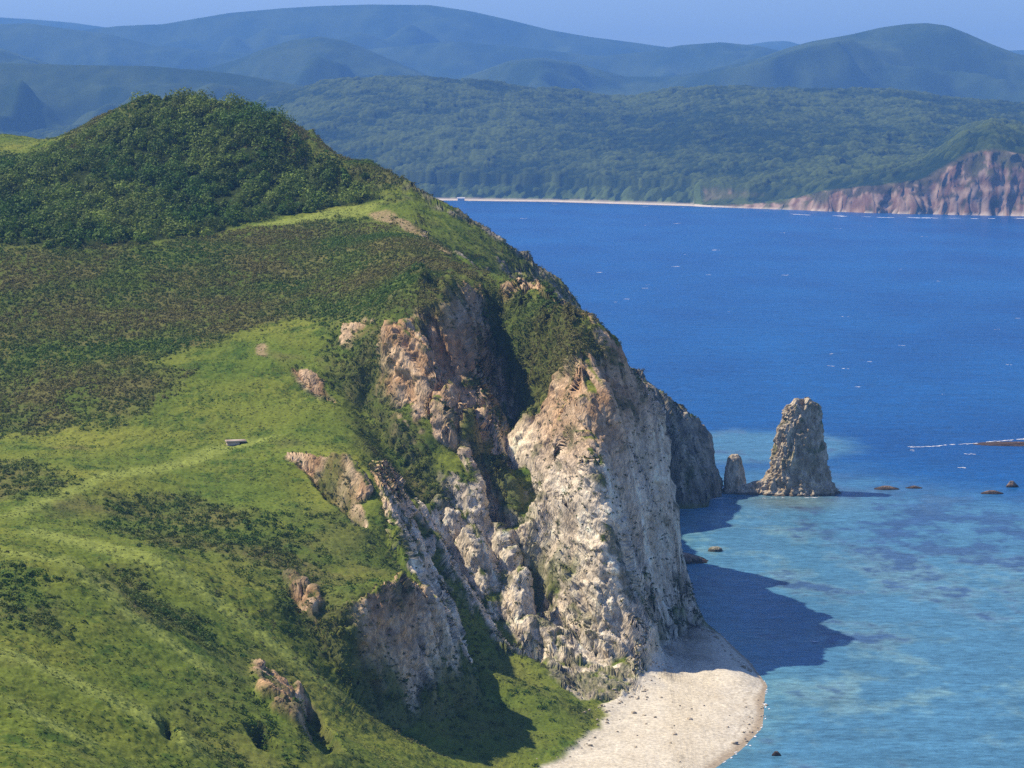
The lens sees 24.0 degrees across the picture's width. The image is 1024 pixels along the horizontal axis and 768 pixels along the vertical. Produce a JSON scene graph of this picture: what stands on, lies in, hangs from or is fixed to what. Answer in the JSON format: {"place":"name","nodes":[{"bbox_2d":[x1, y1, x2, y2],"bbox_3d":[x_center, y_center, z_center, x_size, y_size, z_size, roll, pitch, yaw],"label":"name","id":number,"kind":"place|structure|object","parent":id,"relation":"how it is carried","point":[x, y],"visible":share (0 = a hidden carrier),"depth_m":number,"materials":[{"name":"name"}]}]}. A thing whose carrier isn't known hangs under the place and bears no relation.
{"place":"outdoors","nodes":[
{"label":"outdoors","id":0,"kind":"place"},
{"bbox_2d":[0,63,302,132],"bbox_3d":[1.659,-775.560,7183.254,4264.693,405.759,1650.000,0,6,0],"label":"hills","id":1,"kind":"structure","parent":0,"point":[33,97],"depth_m":7204.66,"materials":[{"name":"green plant"}]},
{"bbox_2d":[81,5,668,55],"bbox_3d":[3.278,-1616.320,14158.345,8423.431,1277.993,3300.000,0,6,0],"label":"mountains","id":2,"kind":"structure","parent":0,"point":[372,26],"depth_m":14434.10,"materials":[{"name":"blue"}]},
{"bbox_2d":[0,102,766,767],"bbox_3d":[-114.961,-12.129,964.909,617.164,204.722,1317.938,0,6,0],"label":"headland","id":3,"kind":"structure","parent":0,"point":[712,684],"depth_m":663.09,"materials":[{"name":"green plant"}]},
{"bbox_2d":[0,87,381,248],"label":"woodland","id":4,"kind":"object","parent":3,"relation":"on","point":[101,223],"visible":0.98,"depth_m":1009.54,"materials":[{"name":"green plant"}]},
{"bbox_2d":[225,439,246,445],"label":"concrete shelter","id":5,"kind":"object","parent":3,"relation":"on","point":[234,442],"visible":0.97,"depth_m":700.95,"materials":[{"name":"grey concrete"}]},
{"bbox_2d":[0,319,593,767],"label":"bushes","id":6,"kind":"object","parent":3,"relation":"on","point":[138,593],"visible":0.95,"depth_m":596.12,"materials":[{"name":"green plant"}]},
{"bbox_2d":[0,99,628,440],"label":"scrub","id":7,"kind":"object","parent":3,"relation":"on","point":[364,237],"visible":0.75,"depth_m":823.82,"materials":[{"name":"green plant"}]},
{"bbox_2d":[0,113,700,767],"bbox_3d":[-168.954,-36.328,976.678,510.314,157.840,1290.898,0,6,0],"label":"tall grass","id":8,"kind":"structure","parent":3,"relation":"on","point":[234,555],"depth_m":594.07,"materials":[{"name":"green plant"}]},
{"bbox_2d":[42,128,723,767],"bbox_3d":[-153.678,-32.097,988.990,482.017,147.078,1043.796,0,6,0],"label":"cliff shrubs","id":9,"kind":"object","parent":3,"relation":"on","point":[676,622],"visible":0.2,"depth_m":686.16,"materials":[{"name":"green plant"}]},
{"bbox_2d":[536,626,768,761],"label":"fallen stones","id":10,"kind":"object","parent":3,"relation":"on","point":[690,718],"visible":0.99,"depth_m":621.89,"materials":[{"name":"grey stone"}]},
{"bbox_2d":[682,552,708,563],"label":"rock ledge","id":11,"kind":"object","parent":3,"relation":"on","point":[691,558],"visible":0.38,"depth_m":830.14,"materials":[{"name":"grey stone"}]},
{"bbox_2d":[0,23,777,78],"bbox_3d":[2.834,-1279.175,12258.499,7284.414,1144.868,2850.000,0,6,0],"label":"mountains","id":12,"kind":"structure","parent":0,"point":[65,46],"depth_m":12470.88,"materials":[{"name":"blue"}]},
{"bbox_2d":[0,74,1023,215],"bbox_3d":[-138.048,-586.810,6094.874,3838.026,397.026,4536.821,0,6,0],"label":"shore","id":13,"kind":"structure","parent":0,"point":[875,150],"depth_m":5033.96,"materials":[{"name":"green plant"}]},
{"bbox_2d":[457,197,464,200],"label":"beach house","id":14,"kind":"structure","parent":13,"relation":"on","point":[460,198],"depth_m":4787.83,"materials":[{"name":"white"}]},
{"bbox_2d":[0,23,1023,102],"bbox_3d":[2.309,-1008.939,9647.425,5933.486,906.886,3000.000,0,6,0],"label":"hills","id":15,"kind":"structure","parent":0,"point":[941,60],"depth_m":9653.80,"materials":[{"name":"green plant"}]},
{"bbox_2d":[0,17,1023,54],"bbox_3d":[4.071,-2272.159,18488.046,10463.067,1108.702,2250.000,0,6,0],"label":"mountains","id":16,"kind":"structure","parent":0,"point":[778,45],"depth_m":18693.58,"materials":[{"name":"blue"}]},
{"bbox_2d":[0,0,1023,50],"label":"sky","id":17,"kind":"structure","parent":0,"point":[664,23],"materials":[{"name":"blue"}]},
{"bbox_2d":[442,201,1023,767],"bbox_3d":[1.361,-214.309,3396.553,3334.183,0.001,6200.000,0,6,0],"label":"sea","id":18,"kind":"structure","parent":0,"point":[736,331],"depth_m":1178.07,"materials":[{"name":"liquid"}]},
{"bbox_2d":[708,546,722,551],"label":"boulder","id":19,"kind":"object","parent":18,"relation":"in","point":[714,549],"visible":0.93,"depth_m":851.78,"materials":[{"name":"beige stone"}]},
{"bbox_2d":[723,454,745,492],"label":"rock pinnacle","id":20,"kind":"object","parent":18,"relation":"in","point":[734,476],"visible":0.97,"depth_m":986.92,"materials":[{"name":"grey stone"}]},
{"bbox_2d":[723,480,768,494],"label":"rock shelf","id":21,"kind":"object","parent":18,"relation":"in","point":[752,488],"visible":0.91,"depth_m":984.58,"materials":[{"name":"grey stone"}]},
{"bbox_2d":[772,751,780,755],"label":"rock","id":22,"kind":"object","parent":18,"relation":"in","point":[776,753],"visible":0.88,"depth_m":576.03,"materials":[{"name":"grey stone"}]},
{"bbox_2d":[759,397,841,496],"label":"sea stack","id":23,"kind":"object","parent":18,"relation":"in","point":[799,466],"visible":0.99,"depth_m":983.93,"materials":[{"name":"grey stone"}]},
{"bbox_2d":[671,208,1023,762],"bbox_3d":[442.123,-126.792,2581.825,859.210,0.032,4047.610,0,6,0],"label":"surf foam","id":24,"kind":"object","parent":18,"relation":"on","point":[842,368],"visible":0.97,"depth_m":1147.58,"materials":[{"name":"white"}]},
{"bbox_2d":[874,486,898,489],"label":"rock","id":25,"kind":"object","parent":18,"relation":"in","point":[885,488],"visible":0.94,"depth_m":996.93,"materials":[{"name":"stone"}]},
{"bbox_2d":[906,486,921,488],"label":"rock","id":26,"kind":"object","parent":18,"relation":"in","point":[913,487],"visible":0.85,"depth_m":999.94,"materials":[{"name":"stone"}]},
{"bbox_2d":[981,490,1002,493],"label":"rock","id":27,"kind":"object","parent":18,"relation":"in","point":[991,492],"visible":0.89,"depth_m":984.89,"materials":[{"name":"stone"}]},
{"bbox_2d":[974,441,1023,445],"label":"reef","id":28,"kind":"object","parent":18,"relation":"in","point":[1006,443],"visible":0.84,"depth_m":1136.81},
{"bbox_2d":[1006,481,1018,487],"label":"rock","id":29,"kind":"object","parent":18,"relation":"in","point":[1012,484],"visible":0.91,"depth_m":1003.15,"materials":[{"name":"grey stone"}]}
]}

